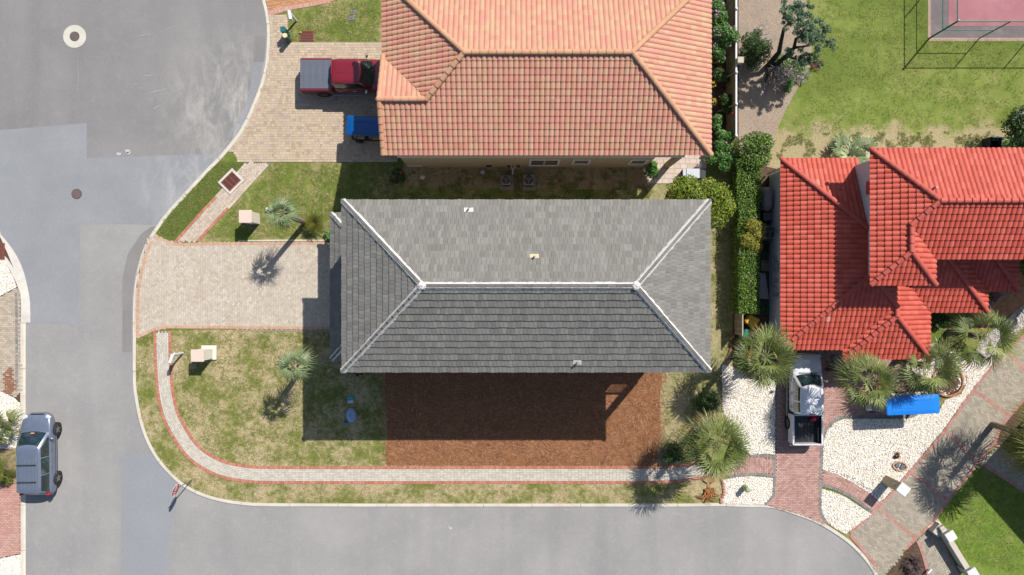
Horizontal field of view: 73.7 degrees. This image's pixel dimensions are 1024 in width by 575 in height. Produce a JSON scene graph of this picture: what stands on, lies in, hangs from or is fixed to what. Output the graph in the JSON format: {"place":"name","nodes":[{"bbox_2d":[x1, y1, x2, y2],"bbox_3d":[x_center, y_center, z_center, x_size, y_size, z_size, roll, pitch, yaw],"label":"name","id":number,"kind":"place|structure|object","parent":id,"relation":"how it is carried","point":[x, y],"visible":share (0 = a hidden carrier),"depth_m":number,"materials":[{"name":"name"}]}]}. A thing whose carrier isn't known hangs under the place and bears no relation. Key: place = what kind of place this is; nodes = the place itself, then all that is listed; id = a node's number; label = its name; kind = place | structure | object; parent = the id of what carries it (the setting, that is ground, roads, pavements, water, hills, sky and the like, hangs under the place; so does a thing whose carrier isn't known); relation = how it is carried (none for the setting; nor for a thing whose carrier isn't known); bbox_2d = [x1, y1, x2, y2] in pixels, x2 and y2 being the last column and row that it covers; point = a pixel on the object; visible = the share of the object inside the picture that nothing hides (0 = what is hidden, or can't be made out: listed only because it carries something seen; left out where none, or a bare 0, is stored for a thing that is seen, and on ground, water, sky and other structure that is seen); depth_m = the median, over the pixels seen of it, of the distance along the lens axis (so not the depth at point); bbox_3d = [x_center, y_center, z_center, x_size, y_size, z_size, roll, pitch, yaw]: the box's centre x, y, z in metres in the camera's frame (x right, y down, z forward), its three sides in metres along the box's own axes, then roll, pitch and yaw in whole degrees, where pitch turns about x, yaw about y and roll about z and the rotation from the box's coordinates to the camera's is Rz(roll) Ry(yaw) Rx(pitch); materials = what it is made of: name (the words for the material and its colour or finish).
{"place":"outdoors","nodes":[
{"label":"outdoors","id":0,"kind":"place"},
{"bbox_2d":[0,484,20,557],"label":"driveway","id":1,"kind":"structure","parent":0,"point":[11,497],"depth_m":41.64,"materials":[{"name":"red brick"}]},
{"bbox_2d":[0,392,20,448],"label":"gravel","id":2,"kind":"structure","parent":0,"point":[5,401],"depth_m":41.62,"materials":[{"name":"white gravel"}]},
{"bbox_2d":[0,238,21,558],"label":"yard ground","id":3,"kind":"structure","parent":0,"point":[17,398],"depth_m":41.67,"materials":[{"name":"soil"}]},
{"bbox_2d":[0,429,19,482],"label":"bed soil","id":4,"kind":"structure","parent":3,"relation":"on","point":[9,454],"depth_m":41.66,"materials":[{"name":"brown soil"}]},
{"bbox_2d":[0,408,22,445],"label":"palm tree","id":5,"kind":"object","parent":3,"relation":"on","point":[7,425],"visible":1,"depth_m":40.66,"materials":[{"name":"green plant"}]},
{"bbox_2d":[0,289,22,396],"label":"driveway","id":6,"kind":"structure","parent":0,"point":[11,309],"depth_m":41.64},
{"bbox_2d":[156,161,245,240],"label":"verge lawn","id":7,"kind":"structure","parent":0,"point":[190,211],"depth_m":41.67,"materials":[{"name":"green plant"}]},
{"bbox_2d":[134,235,330,337],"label":"driveway","id":8,"kind":"structure","parent":0,"point":[178,281],"depth_m":41.64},
{"bbox_2d":[136,329,397,502],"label":"lawn","id":9,"kind":"structure","parent":0,"point":[224,490],"depth_m":41.67,"materials":[{"name":"green plant"}]},
{"bbox_2d":[191,345,216,361],"bbox_3d":[-18.464,3.966,40.945,0.910,1.570,0.870,0,90,0],"label":"pillar mailbox","id":10,"kind":"object","parent":9,"relation":"on","point":[205,352],"visible":1,"depth_m":40.66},
{"bbox_2d":[275,345,318,383],"bbox_3d":[-11.940,4.291,38.926,2.608,5.602,2.344,0,90,0],"label":"palm tree","id":11,"kind":"object","parent":9,"relation":"on","point":[303,359],"visible":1,"depth_m":37.11,"materials":[{"name":"green plant"}]},
{"bbox_2d":[195,163,400,242],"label":"front lawn","id":12,"kind":"structure","parent":0,"point":[306,187],"depth_m":41.67,"materials":[{"name":"green plant"}]},
{"bbox_2d":[261,194,307,229],"bbox_3d":[-12.551,-4.143,38.971,2.581,5.499,2.205,0,90,0],"label":"palm tree","id":13,"kind":"object","parent":12,"relation":"on","point":[288,214],"visible":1,"depth_m":37.04,"materials":[{"name":"green plant"}]},
{"bbox_2d":[302,210,327,237],"bbox_3d":[-11.956,-3.856,41.221,2.264,1.115,2.111,0,90,0],"label":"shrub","id":14,"kind":"object","parent":12,"relation":"on","point":[313,222],"visible":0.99,"depth_m":41.02,"materials":[{"name":"green plant"}]},
{"bbox_2d":[231,15,397,161],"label":"driveway","id":15,"kind":"structure","parent":0,"point":[273,113],"depth_m":41.64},
{"bbox_2d":[229,15,272,151],"bbox_3d":[-15.571,-12.334,41.649,1.046,0.043,8.776,16,90,0],"label":"driveway edging","id":16,"kind":"object","parent":15,"relation":"on","point":[262,90],"visible":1,"depth_m":41.63,"materials":[{"name":"grey concrete"}]},
{"bbox_2d":[300,53,379,96],"bbox_3d":[-9.705,-12.620,40.743,5.940,1.983,2.404,0,90,0],"label":"parked pickup","id":17,"kind":"object","parent":15,"relation":"on","point":[324,77],"visible":0.7,"depth_m":40.38,"materials":[{"name":"red paint"}]},
{"bbox_2d":[346,115,379,142],"bbox_3d":[-8.356,-9.398,40.675,2.589,1.930,1.300,3,90,0],"label":"golf cart","id":18,"kind":"object","parent":15,"relation":"on","point":[360,129],"visible":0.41,"depth_m":39.72,"materials":[{"name":"blue plastic"}]},
{"bbox_2d":[0,0,872,574],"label":"road","id":19,"kind":"structure","parent":0,"point":[112,74],"depth_m":41.73,"materials":[{"name":"grey asphalt"}]},
{"bbox_2d":[0,233,29,322],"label":"kerb apron","id":20,"kind":"object","parent":19,"relation":"on","point":[16,270],"visible":1,"depth_m":41.69,"materials":[{"name":"concrete"}]},
{"bbox_2d":[20,323,25,574],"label":"kerb","id":21,"kind":"structure","parent":19,"relation":"on","point":[23,497],"depth_m":41.66,"materials":[{"name":"concrete"}]},
{"bbox_2d":[13,412,62,495],"bbox_3d":[-28.450,9.992,40.868,2.380,1.844,4.977,-1,90,0],"label":"parked suv","id":22,"kind":"object","parent":19,"relation":"on","point":[37,473],"visible":1,"depth_m":40.42,"materials":[{"name":"silver metal"}]},
{"bbox_2d":[63,25,85,47],"bbox_3d":[-26.724,-15.342,41.733,1.400,0.084,1.400,0,90,0],"label":"manhole cover","id":23,"kind":"object","parent":19,"relation":"on","point":[74,36],"visible":1,"depth_m":41.71,"materials":[{"name":"concrete"}]},
{"bbox_2d":[0,123,223,323],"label":"road patch","id":24,"kind":"object","parent":19,"relation":"on","point":[45,171],"visible":1,"depth_m":41.72,"materials":[{"name":"grey asphalt"}]},
{"bbox_2d":[122,226,155,351],"bbox_3d":[-23.195,0.005,41.717,1.411,0.001,7.972,11,90,0],"label":"road patch","id":25,"kind":"object","parent":19,"relation":"on","point":[133,258],"visible":1,"depth_m":41.72,"materials":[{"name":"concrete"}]},
{"bbox_2d":[121,454,174,574],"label":"road patch","id":26,"kind":"object","parent":19,"relation":"on","point":[147,499],"visible":1,"depth_m":41.72,"materials":[{"name":"grey asphalt"}]},
{"bbox_2d":[232,62,262,138],"bbox_3d":[-16.120,-11.389,41.717,0.713,0.001,5.119,16,90,0],"label":"road patch","id":27,"kind":"object","parent":19,"relation":"on","point":[256,73],"visible":1,"depth_m":41.72,"materials":[{"name":"grey asphalt"}]},
{"bbox_2d":[253,35,264,60],"bbox_3d":[-15.443,-14.618,41.717,0.654,0.001,1.644,3,90,0],"label":"road patch","id":28,"kind":"object","parent":19,"relation":"on","point":[259,46],"visible":1,"depth_m":41.72,"materials":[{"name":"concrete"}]},
{"bbox_2d":[132,0,877,574],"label":"kerb","id":29,"kind":"structure","parent":19,"relation":"on","point":[206,496],"depth_m":41.66,"materials":[{"name":"concrete"}]},
{"bbox_2d":[403,161,651,190],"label":"side yard soil","id":30,"kind":"structure","parent":0,"point":[461,176],"depth_m":41.66,"materials":[{"name":"brown soil"}]},
{"bbox_2d":[398,461,723,504],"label":"kerbside lawn","id":31,"kind":"structure","parent":0,"point":[635,493],"depth_m":41.66,"materials":[{"name":"green plant"}]},
{"bbox_2d":[155,0,1023,574],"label":"yard ground","id":32,"kind":"structure","parent":0,"point":[713,170],"depth_m":41.67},
{"bbox_2d":[177,162,272,242],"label":"footpath","id":33,"kind":"structure","parent":32,"relation":"on","point":[269,163],"depth_m":41.66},
{"bbox_2d":[174,196,228,242],"bbox_3d":[-18.947,-3.819,41.651,1.173,0.039,3.734,43,90,0],"label":"walk edging","id":34,"kind":"object","parent":33,"relation":"on","point":[197,217],"visible":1,"depth_m":41.64,"materials":[{"name":"brick"}]},
{"bbox_2d":[218,168,243,193],"bbox_3d":[-17.129,-6.466,41.614,1.060,0.082,1.240,45,90,0],"label":"drain grate","id":35,"kind":"object","parent":33,"relation":"on","point":[231,180],"visible":1,"depth_m":41.59,"materials":[{"name":"metal"}]},
{"bbox_2d":[135,235,329,333],"bbox_3d":[-16.207,-0.036,41.656,13.587,0.001,6.308,0,90,0],"label":"driveway base","id":36,"kind":"object","parent":32,"relation":"on","point":[236,287],"visible":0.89,"depth_m":41.66,"materials":[{"name":"beige concrete"}]},
{"bbox_2d":[136,236,329,337],"bbox_3d":[-16.661,-0.039,41.651,12.546,0.039,6.290,0,90,0],"label":"driveway edging","id":37,"kind":"object","parent":36,"relation":"on","point":[235,327],"visible":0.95,"depth_m":41.63,"materials":[{"name":"brick"}]},
{"bbox_2d":[288,0,381,41],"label":"grass patch","id":38,"kind":"object","parent":32,"relation":"on","point":[337,35],"visible":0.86,"depth_m":41.66,"materials":[{"name":"green plant"}]},
{"bbox_2d":[154,331,704,483],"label":"footpath","id":39,"kind":"structure","parent":32,"relation":"on","point":[416,466],"depth_m":41.66,"materials":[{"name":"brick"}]},
{"bbox_2d":[153,331,702,483],"bbox_3d":[-5.825,10.431,41.651,34.844,0.039,7.968,14,90,0],"label":"walk edging","id":40,"kind":"object","parent":39,"relation":"on","point":[198,446],"visible":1,"depth_m":41.63,"materials":[{"name":"brick"}]},
{"bbox_2d":[329,198,711,373],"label":"grey roof house","id":41,"kind":"structure","parent":32,"relation":"on","point":[515,285],"depth_m":33.12,"materials":[{"name":"tile"}]},
{"bbox_2d":[379,371,667,466],"bbox_3d":[0.728,6.733,41.658,16.984,0.001,8.298,0,90,0],"label":"mulch bed","id":42,"kind":"object","parent":32,"relation":"on","point":[481,424],"visible":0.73,"depth_m":41.66,"materials":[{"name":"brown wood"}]},
{"bbox_2d":[375,0,712,173],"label":"orange roof house","id":43,"kind":"structure","parent":32,"relation":"on","point":[544,83],"depth_m":34.44,"materials":[{"name":"tile"}]},
{"bbox_2d":[136,0,1023,572],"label":"grass","id":44,"kind":"structure","parent":32,"relation":"on","point":[386,184],"depth_m":41.65,"materials":[{"name":"green plant"}]},
{"bbox_2d":[647,149,712,183],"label":"patio","id":45,"kind":"structure","parent":32,"relation":"on","point":[687,162],"depth_m":41.63,"materials":[{"name":"beige concrete"}]},
{"bbox_2d":[705,149,741,171],"bbox_3d":[12.649,-7.593,40.995,2.255,1.511,1.484,0,90,0],"label":"garden bush","id":46,"kind":"object","parent":32,"relation":"on","point":[725,160],"visible":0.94,"depth_m":40.51,"materials":[{"name":"green plant"}]},
{"bbox_2d":[710,0,738,157],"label":"planting bed soil","id":47,"kind":"structure","parent":32,"relation":"on","point":[718,89],"depth_m":41.65,"materials":[{"name":"brown soil"}]},
{"bbox_2d":[711,0,727,29],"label":"flower bush","id":48,"kind":"object","parent":47,"relation":"on","point":[718,10],"visible":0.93,"depth_m":40.06,"materials":[{"name":"green plant"}]},
{"bbox_2d":[713,129,735,153],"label":"garden bush","id":49,"kind":"object","parent":47,"relation":"on","point":[725,145],"visible":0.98,"depth_m":40.38,"materials":[{"name":"green plant"}]},
{"bbox_2d":[711,22,740,47],"bbox_3d":[12.518,-14.807,40.600,1.396,2.286,1.553,-30,90,0],"label":"flower bush","id":50,"kind":"object","parent":47,"relation":"on","point":[728,34],"visible":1,"depth_m":39.76,"materials":[{"name":"green plant"}]},
{"bbox_2d":[717,0,737,140],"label":"wooden fence","id":51,"kind":"object","parent":47,"relation":"on","point":[731,64],"visible":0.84,"depth_m":40.49,"materials":[{"name":"white paint"}]},
{"bbox_2d":[722,476,772,504],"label":"gravel","id":52,"kind":"structure","parent":32,"relation":"on","point":[745,497],"depth_m":41.62,"materials":[{"name":"white gravel"}]},
{"bbox_2d":[722,364,775,454],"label":"gravel","id":53,"kind":"structure","parent":32,"relation":"on","point":[744,412],"depth_m":41.62,"materials":[{"name":"white gravel"}]},
{"bbox_2d":[734,131,775,171],"bbox_3d":[14.245,-7.976,40.590,2.427,2.313,2.622,0,90,0],"label":"hedge bush","id":54,"kind":"object","parent":32,"relation":"on","point":[762,150],"visible":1,"depth_m":39.80,"materials":[{"name":"green plant"}]},
{"bbox_2d":[728,320,801,394],"bbox_3d":[14.009,3.813,38.567,4.190,6.313,3.764,-33,90,0],"label":"palm tree","id":55,"kind":"object","parent":32,"relation":"on","point":[783,352],"visible":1,"depth_m":37.05,"materials":[{"name":"green plant"}]},
{"bbox_2d":[705,456,881,510],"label":"walk","id":56,"kind":"structure","parent":32,"relation":"on","point":[846,485],"depth_m":41.64,"materials":[{"name":"red brick"}]},
{"bbox_2d":[729,454,884,513],"bbox_3d":[18.133,11.804,41.648,9.670,0.043,2.107,14,90,0],"label":"walk edging","id":57,"kind":"object","parent":32,"relation":"on","point":[823,485],"visible":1,"depth_m":41.63,"materials":[{"name":"grey brick"}]},
{"bbox_2d":[821,489,870,533],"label":"gravel","id":58,"kind":"structure","parent":32,"relation":"on","point":[833,502],"depth_m":41.62,"materials":[{"name":"white gravel"}]},
{"bbox_2d":[825,348,901,411],"bbox_3d":[19.396,5.064,38.684,3.913,6.077,3.571,0,90,0],"label":"palm tree","id":59,"kind":"object","parent":32,"relation":"on","point":[847,373],"visible":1,"depth_m":37.06,"materials":[{"name":"green plant"}]},
{"bbox_2d":[767,146,1023,359],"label":"red roof house","id":60,"kind":"structure","parent":32,"relation":"on","point":[884,252],"depth_m":37.49,"materials":[{"name":"tile"}]},
{"bbox_2d":[887,542,925,574],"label":"planter soil","id":61,"kind":"structure","parent":32,"relation":"on","point":[897,569],"depth_m":41.64,"materials":[{"name":"brown soil"}]},
{"bbox_2d":[823,357,993,500],"bbox_3d":[24.053,7.176,41.644,5.378,0.001,12.560,40,90,0],"label":"gravel base","id":62,"kind":"object","parent":32,"relation":"on","point":[896,436],"visible":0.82,"depth_m":41.64,"materials":[{"name":"white gravel"}]},
{"bbox_2d":[881,475,910,496],"bbox_3d":[22.872,11.796,40.795,0.660,1.870,0.600,37,90,0],"label":"pillar mailbox","id":63,"kind":"object","parent":62,"relation":"on","point":[902,488],"visible":1,"depth_m":40.21,"materials":[{"name":"white paint"}]},
{"bbox_2d":[889,337,965,399],"bbox_3d":[23.409,4.362,39.293,3.956,4.862,4.038,-34,90,0],"label":"palm tree","id":64,"kind":"object","parent":32,"relation":"on","point":[924,383],"visible":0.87,"depth_m":38.27,"materials":[{"name":"green plant"}]},
{"bbox_2d":[850,339,1023,574],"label":"driveway base","id":65,"kind":"object","parent":32,"relation":"on","point":[943,466],"visible":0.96,"depth_m":41.65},
{"bbox_2d":[849,333,1023,567],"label":"driveway edging","id":66,"kind":"object","parent":65,"relation":"on","point":[915,465],"visible":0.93,"depth_m":41.63,"materials":[{"name":"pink brick"}]},
{"bbox_2d":[918,530,957,574],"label":"walk","id":67,"kind":"structure","parent":32,"relation":"on","point":[934,546],"depth_m":41.63,"materials":[{"name":"beige gravel"}]},
{"bbox_2d":[912,343,966,394],"bbox_3d":[25.877,4.640,41.642,4.396,0.001,2.479,38,90,0],"label":"gravel base","id":68,"kind":"object","parent":32,"relation":"on","point":[932,367],"visible":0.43,"depth_m":41.64,"materials":[{"name":"white gravel"}]},
{"bbox_2d":[932,366,963,396],"bbox_3d":[26.543,5.690,41.605,1.940,0.170,1.940,0,90,0],"label":"round planter","id":69,"kind":"object","parent":68,"relation":"on","point":[951,391],"visible":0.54,"depth_m":41.57,"materials":[{"name":"brick"}]},
{"bbox_2d":[928,521,978,574],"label":"garden wall","id":70,"kind":"structure","parent":32,"relation":"on","point":[948,536],"depth_m":40.92,"materials":[{"name":"beige paint"}]},
{"bbox_2d":[936,307,1023,373],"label":"palm tree","id":71,"kind":"object","parent":32,"relation":"on","point":[1006,334],"visible":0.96,"depth_m":38.49,"materials":[{"name":"green plant"}]},
{"bbox_2d":[987,391,1023,482],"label":"palm tree","id":72,"kind":"object","parent":32,"relation":"on","point":[1016,440],"visible":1,"depth_m":37.94,"materials":[{"name":"green plant"}]},
{"bbox_2d":[994,403,1023,443],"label":"planter soil","id":73,"kind":"structure","parent":32,"relation":"on","point":[1010,422],"depth_m":41.65,"materials":[{"name":"brown soil"}]},
{"bbox_2d":[648,179,733,464],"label":"yard lawn","id":74,"kind":"structure","parent":0,"point":[680,407],"depth_m":41.66,"materials":[{"name":"green plant"}]},
{"bbox_2d":[663,441,684,464],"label":"green bush","id":75,"kind":"object","parent":74,"relation":"on","point":[676,455],"visible":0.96,"depth_m":40.94,"materials":[{"name":"green plant"}]},
{"bbox_2d":[664,174,736,228],"bbox_3d":[10.876,-5.127,40.020,4.239,3.469,2.718,28,90,0],"label":"citrus tree","id":76,"kind":"object","parent":74,"relation":"on","point":[722,207],"visible":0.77,"depth_m":38.81,"materials":[{"name":"green plant"}]},
{"bbox_2d":[695,390,719,414],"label":"green bush","id":77,"kind":"object","parent":74,"relation":"on","point":[708,401],"visible":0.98,"depth_m":41.02,"materials":[{"name":"green plant"}]},
{"bbox_2d":[672,407,752,485],"bbox_3d":[11.287,8.707,38.601,4.826,6.243,4.170,0,90,0],"label":"palm tree","id":78,"kind":"object","parent":74,"relation":"on","point":[727,463],"visible":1,"depth_m":37.07,"materials":[{"name":"green plant"}]},
{"bbox_2d":[732,161,779,359],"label":"hedge bed soil","id":79,"kind":"structure","parent":0,"point":[763,318],"depth_m":41.65,"materials":[{"name":"brown soil"}]},
{"bbox_2d":[728,158,762,314],"bbox_3d":[13.936,-3.011,40.841,1.679,1.772,9.264,0,90,0],"label":"hedge","id":80,"kind":"object","parent":79,"relation":"on","point":[745,272],"visible":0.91,"depth_m":40.16,"materials":[{"name":"green plant"}]},
{"bbox_2d":[739,218,766,253],"bbox_3d":[14.197,-3.071,40.637,1.637,2.209,1.995,20,90,0],"label":"golden bush","id":81,"kind":"object","parent":79,"relation":"on","point":[758,226],"visible":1,"depth_m":39.81,"materials":[{"name":"yellow plant"}]},
{"bbox_2d":[757,187,772,212],"bbox_3d":[15.264,-5.303,41.120,0.716,1.159,1.496,0,90,0],"label":"covered grill","id":82,"kind":"object","parent":79,"relation":"on","point":[765,204],"visible":0.77,"depth_m":40.62,"materials":[{"name":"fabric"}]},
{"bbox_2d":[739,0,811,154],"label":"leaf litter ground","id":83,"kind":"structure","parent":0,"point":[763,106],"depth_m":41.66,"materials":[{"name":"beige soil"}]},
{"bbox_2d":[738,29,772,70],"bbox_3d":[14.559,-14.257,40.855,2.188,1.808,2.578,0,90,0],"label":"green bush","id":84,"kind":"object","parent":83,"relation":"on","point":[758,45],"visible":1,"depth_m":40.51,"materials":[{"name":"green plant"}]},
{"bbox_2d":[767,62,795,90],"bbox_3d":[16.216,-12.747,41.152,1.820,1.114,1.838,0,90,0],"label":"bare shrub","id":85,"kind":"object","parent":83,"relation":"on","point":[784,75],"visible":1,"depth_m":41.08,"materials":[{"name":"grey plant"}]},
{"bbox_2d":[765,0,835,83],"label":"juniper tree","id":86,"kind":"object","parent":83,"relation":"on","point":[812,35],"visible":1,"depth_m":38.02,"materials":[{"name":"green plant"}]},
{"bbox_2d":[767,350,912,523],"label":"driveway","id":87,"kind":"structure","parent":0,"point":[807,480],"depth_m":41.64,"materials":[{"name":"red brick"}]},
{"bbox_2d":[784,353,827,445],"bbox_3d":[17.560,6.705,40.790,2.310,1.879,5.590,0,90,0],"label":"parked pickup","id":88,"kind":"object","parent":87,"relation":"on","point":[806,393],"visible":0.89,"depth_m":40.51,"materials":[{"name":"white paint"}]},
{"bbox_2d":[764,352,915,523],"bbox_3d":[18.372,9.333,41.648,8.712,0.043,9.794,35,90,0],"label":"driveway edging","id":89,"kind":"object","parent":87,"relation":"on","point":[821,447],"visible":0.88,"depth_m":41.63,"materials":[{"name":"grey brick"}]},
{"bbox_2d":[865,388,939,414],"bbox_3d":[23.096,6.841,40.670,3.609,1.930,1.280,-3,90,0],"label":"golf cart","id":90,"kind":"object","parent":87,"relation":"on","point":[907,403],"visible":0.73,"depth_m":39.71,"materials":[{"name":"plastic"}]},
{"bbox_2d":[761,0,1023,168],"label":"lawn","id":91,"kind":"structure","parent":0,"point":[813,121],"depth_m":41.67,"materials":[{"name":"green plant"}]},
{"bbox_2d":[830,132,877,163],"bbox_3d":[20.612,-8.218,41.189,3.248,1.062,2.533,0,90,0],"label":"fan palm","id":92,"kind":"object","parent":91,"relation":"on","point":[853,147],"visible":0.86,"depth_m":41.06,"materials":[{"name":"green plant"}]},
{"bbox_2d":[928,0,1023,38],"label":"court fence","id":93,"kind":"object","parent":91,"relation":"on","point":[951,30],"visible":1,"depth_m":40.29,"materials":[{"name":"teal"}]},
{"bbox_2d":[928,0,1023,40],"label":"court apron","id":94,"kind":"object","parent":91,"relation":"on","point":[966,39],"visible":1,"depth_m":41.66,"materials":[{"name":"concrete"}]},
{"bbox_2d":[931,0,1023,37],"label":"court border","id":95,"kind":"object","parent":94,"relation":"on","point":[948,34],"visible":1,"depth_m":41.65,"materials":[{"name":"grey concrete"}]},
{"bbox_2d":[949,0,1023,25],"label":"court","id":96,"kind":"object","parent":95,"relation":"on","point":[990,10],"visible":1,"depth_m":41.64,"materials":[{"name":"paint"}]},
{"bbox_2d":[1000,105,1023,147],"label":"oak tree","id":97,"kind":"object","parent":91,"relation":"on","point":[1016,127],"visible":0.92,"depth_m":39.32,"materials":[{"name":"green plant"}]},
{"bbox_2d":[850,338,1023,574],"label":"driveway","id":98,"kind":"structure","parent":0,"point":[941,470],"depth_m":41.63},
{"bbox_2d":[939,464,1023,574],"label":"lawn","id":99,"kind":"structure","parent":0,"point":[983,568],"depth_m":41.66,"materials":[{"name":"green plant"}]},
{"bbox_2d":[967,275,1023,329],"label":"walk","id":100,"kind":"structure","parent":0,"point":[1009,300],"depth_m":41.64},
{"bbox_2d":[971,306,1023,368],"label":"gravel","id":101,"kind":"structure","parent":0,"point":[996,331],"depth_m":41.60,"materials":[{"name":"white gravel"}]},
{"bbox_2d":[982,447,1023,488],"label":"walk","id":102,"kind":"structure","parent":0,"point":[996,465],"depth_m":41.63,"materials":[{"name":"grey gravel"}]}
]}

